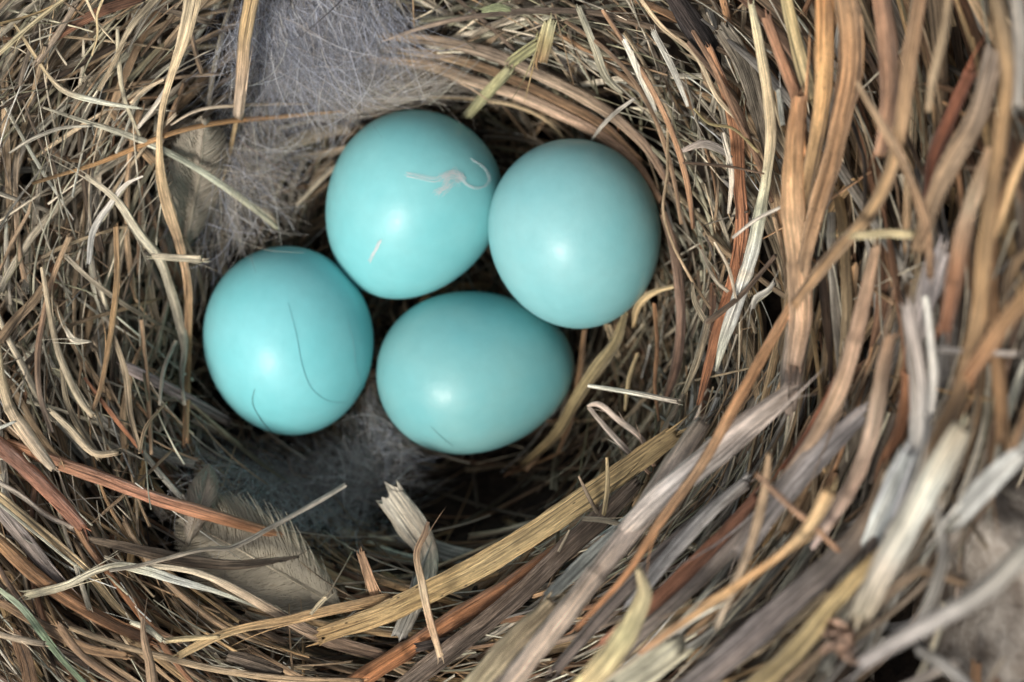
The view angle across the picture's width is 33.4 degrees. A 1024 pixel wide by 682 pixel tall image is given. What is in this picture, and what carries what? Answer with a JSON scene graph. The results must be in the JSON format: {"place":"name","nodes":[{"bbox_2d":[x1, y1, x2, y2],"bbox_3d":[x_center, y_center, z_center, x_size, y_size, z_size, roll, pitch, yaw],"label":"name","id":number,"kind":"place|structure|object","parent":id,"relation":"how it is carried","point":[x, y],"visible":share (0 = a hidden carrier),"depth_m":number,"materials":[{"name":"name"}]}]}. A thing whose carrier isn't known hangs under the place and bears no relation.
{"place":"outdoors","nodes":[
{"label":"outdoors","id":0,"kind":"place"},
{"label":"ground","id":1,"kind":"structure","parent":0,"visible":0},
{"bbox_2d":[0,0,1023,681],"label":"bird nest","id":2,"kind":"object","parent":1,"relation":"on","point":[776,332],"visible":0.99,"depth_m":0.14,"materials":[{"name":"straw"},{"name":"dry grass"},{"name":"twigs"}]},
{"bbox_2d":[0,588,85,681],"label":"grass blade","id":3,"kind":"object","parent":2,"relation":"on","point":[40,631],"depth_m":0.14,"materials":[{"name":"plant"}]},
{"bbox_2d":[13,23,142,109],"bbox_3d":[-0.036,-0.023,0.143,0.010,0.002,0.007,0,90,0],"label":"straw","id":4,"kind":"object","parent":2,"relation":"on","point":[72,94],"visible":1,"depth_m":0.14,"materials":[{"name":"beige plant"}]},
{"bbox_2d":[73,528,184,645],"bbox_3d":[-0.033,0.020,0.144,0.010,0.002,0.011,0,90,0],"label":"twig","id":5,"kind":"object","parent":2,"relation":"on","point":[92,553],"visible":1,"depth_m":0.14,"materials":[{"name":"plant"}]},
{"bbox_2d":[18,550,256,607],"bbox_3d":[-0.031,0.020,0.143,0.020,0.004,0.005,0,90,0],"label":"straw","id":6,"kind":"object","parent":2,"relation":"on","point":[159,574],"visible":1,"depth_m":0.14,"materials":[{"name":"beige plant"}]},
{"bbox_2d":[7,439,298,540],"bbox_3d":[-0.031,0.013,0.147,0.025,0.006,0.010,0,90,0],"label":"straw","id":7,"kind":"object","parent":2,"relation":"on","point":[125,486],"visible":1,"depth_m":0.15,"materials":[{"name":"brown plant"}]},
{"bbox_2d":[42,106,278,230],"bbox_3d":[-0.030,-0.015,0.150,0.018,0.014,0.010,0,90,0],"label":"straw","id":8,"kind":"object","parent":2,"relation":"on","point":[232,192],"visible":1,"depth_m":0.15,"materials":[{"name":"beige plant"}]},
{"bbox_2d":[144,251,217,271],"bbox_3d":[-0.029,-0.007,0.150,0.007,0.002,0.002,0,90,0],"label":"straw","id":9,"kind":"object","parent":2,"relation":"on","point":[195,259],"visible":1,"depth_m":0.15,"materials":[{"name":"beige plant"}]},
{"bbox_2d":[32,110,346,184],"bbox_3d":[-0.028,-0.017,0.151,0.026,0.010,0.008,0,90,0],"label":"straw","id":10,"kind":"object","parent":2,"relation":"on","point":[187,129],"visible":1,"depth_m":0.15,"materials":[{"name":"brown plant"}]},
{"bbox_2d":[164,116,234,250],"bbox_3d":[-0.028,-0.014,0.154,0.006,0.009,0.012,0,90,0],"label":"feather","id":11,"kind":"object","parent":2,"relation":"on","point":[195,195],"visible":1,"depth_m":0.15,"materials":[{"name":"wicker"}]},
{"bbox_2d":[182,464,218,545],"bbox_3d":[-0.027,0.014,0.149,0.003,0.007,0.007,0,90,0],"label":"feather","id":12,"kind":"object","parent":2,"relation":"on","point":[203,488],"visible":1,"depth_m":0.15,"materials":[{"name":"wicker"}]},
{"bbox_2d":[109,483,346,571],"bbox_3d":[-0.024,0.016,0.145,0.018,0.011,0.006,0,90,0],"label":"straw","id":13,"kind":"object","parent":2,"relation":"on","point":[319,500],"visible":1,"depth_m":0.15,"materials":[{"name":"grey plant"}]},
{"bbox_2d":[173,490,345,613],"bbox_3d":[-0.022,0.018,0.149,0.016,0.002,0.011,0,90,0],"label":"feather","id":14,"kind":"object","parent":2,"relation":"on","point":[294,581],"visible":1,"depth_m":0.15,"materials":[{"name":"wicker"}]},
{"bbox_2d":[239,140,307,191],"bbox_3d":[-0.021,-0.016,0.152,0.006,0.003,0.004,0,90,0],"label":"hair","id":15,"kind":"object","parent":2,"relation":"on","point":[270,162],"visible":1,"depth_m":0.15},
{"bbox_2d":[203,246,373,434],"bbox_3d":[-0.021,0.000,0.160,0.016,0.016,0.018,-7,102,0],"label":"egg","id":16,"kind":"object","parent":2,"relation":"on","point":[250,343],"visible":1,"depth_m":0.15,"materials":[{"name":"teal"}]},
{"bbox_2d":[252,390,331,475],"bbox_3d":[-0.020,0.008,0.156,0.007,0.005,0.008,0,90,0],"label":"hair","id":17,"kind":"object","parent":16,"relation":"on","point":[280,439],"visible":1,"depth_m":0.16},
{"bbox_2d":[288,304,342,402],"bbox_3d":[-0.018,0.001,0.155,0.005,0.006,0.009,0,90,0],"label":"hair","id":18,"kind":"object","parent":16,"relation":"on","point":[303,369],"visible":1,"depth_m":0.15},
{"bbox_2d":[356,548,381,595],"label":"straw","id":19,"kind":"object","parent":2,"relation":"on","point":[370,581],"visible":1,"depth_m":0.14,"materials":[{"name":"brown plant"}]},
{"bbox_2d":[377,480,438,642],"bbox_3d":[-0.009,0.019,0.148,0.006,0.009,0.013,0,90,0],"label":"leaf strip","id":20,"kind":"object","parent":2,"relation":"on","point":[403,513],"visible":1,"depth_m":0.15,"materials":[{"name":"plant"}]},
{"bbox_2d":[326,110,500,298],"bbox_3d":[-0.009,-0.013,0.159,0.016,0.016,0.018,30,100,0],"label":"egg","id":21,"kind":"object","parent":2,"relation":"on","point":[430,242],"visible":1,"depth_m":0.15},
{"bbox_2d":[368,239,381,262],"bbox_3d":[-0.012,-0.008,0.153,0.002,0.002,0.002,0,90,0],"label":"down wisp","id":22,"kind":"object","parent":21,"relation":"attached to","point":[374,252],"visible":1,"depth_m":0.15,"materials":[{"name":"white"}]},
{"bbox_2d":[406,158,489,197],"bbox_3d":[-0.006,-0.015,0.153,0.008,0.004,0.004,0,90,0],"label":"down wisp","id":23,"kind":"object","parent":21,"relation":"attached to","point":[451,172],"visible":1,"depth_m":0.15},
{"bbox_2d":[413,507,445,662],"bbox_3d":[-0.007,0.020,0.138,0.003,0.002,0.013,0,90,0],"label":"twig","id":24,"kind":"object","parent":2,"relation":"on","point":[425,601],"visible":1,"depth_m":0.14,"materials":[{"name":"plant"}]},
{"bbox_2d":[376,291,573,453],"bbox_3d":[-0.003,0.003,0.161,0.019,0.015,0.015,-7,90,-4],"label":"egg","id":25,"kind":"object","parent":2,"relation":"on","point":[467,372],"visible":1,"depth_m":0.15,"materials":[{"name":"teal"}]},
{"bbox_2d":[460,64,520,118],"bbox_3d":[-0.002,-0.023,0.155,0.006,0.006,0.004,0,90,0],"label":"leaf piece","id":26,"kind":"object","parent":2,"relation":"on","point":[490,89],"visible":1,"depth_m":0.15,"materials":[{"name":"plant"}]},
{"bbox_2d":[488,139,660,328],"bbox_3d":[0.006,-0.010,0.155,0.016,0.016,0.017,-13,104,0],"label":"egg","id":27,"kind":"object","parent":2,"relation":"on","point":[574,231],"visible":1,"depth_m":0.15,"materials":[{"name":"teal"}]},
{"bbox_2d":[572,565,651,681],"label":"grass blade","id":28,"kind":"object","parent":2,"relation":"on","point":[603,664],"depth_m":0.12,"materials":[{"name":"plant"}]},
{"bbox_2d":[587,401,655,474],"bbox_3d":[0.009,0.008,0.146,0.006,0.003,0.006,0,90,0],"label":"twig","id":29,"kind":"object","parent":2,"relation":"on","point":[622,422],"visible":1,"depth_m":0.15,"materials":[{"name":"plant"}]},
{"bbox_2d":[587,384,683,404],"bbox_3d":[0.011,0.005,0.146,0.008,0.002,0.002,0,90,0],"label":"straw","id":30,"kind":"object","parent":2,"relation":"on","point":[644,395],"visible":1,"depth_m":0.15,"materials":[{"name":"beige plant"}]},
{"bbox_2d":[635,477,842,655],"bbox_3d":[0.015,0.015,0.116,0.013,0.005,0.013,0,90,0],"label":"twig","id":31,"kind":"object","parent":2,"relation":"on","point":[823,502],"visible":1,"depth_m":0.12,"materials":[{"name":"plant"}]},
{"bbox_2d":[819,618,859,664],"bbox_3d":[0.022,0.020,0.114,0.003,0.004,0.003,0,90,0],"label":"leaf scrap","id":32,"kind":"object","parent":2,"relation":"on","point":[841,635],"visible":1,"depth_m":0.11,"materials":[{"name":"plant"}]},
{"bbox_2d":[825,228,917,239],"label":"straw","id":33,"kind":"object","parent":2,"relation":"on","point":[888,233],"visible":1,"depth_m":0.12,"materials":[{"name":"beige plant"}]},
{"bbox_2d":[844,537,1023,681],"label":"straw","id":34,"kind":"object","parent":2,"relation":"on","point":[1001,574],"visible":1,"depth_m":0.10,"materials":[{"name":"grey plant"}]},
{"bbox_2d":[912,458,1023,681],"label":"weathered board","id":35,"kind":"object","parent":1,"relation":"on","point":[988,635],"visible":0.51,"depth_m":0.12,"materials":[{"name":"wood"}]},
{"bbox_3d":[-0.017,-0.027,0.154,0.027,0.014,0.025,0,90,0],"label":"down feather","id":36,"kind":"object","parent":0,"visible":0},
{"bbox_2d":[289,0,342,43],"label":"hair","id":37,"kind":"object","parent":36,"relation":"on","point":[320,19],"visible":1,"depth_m":0.15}
]}

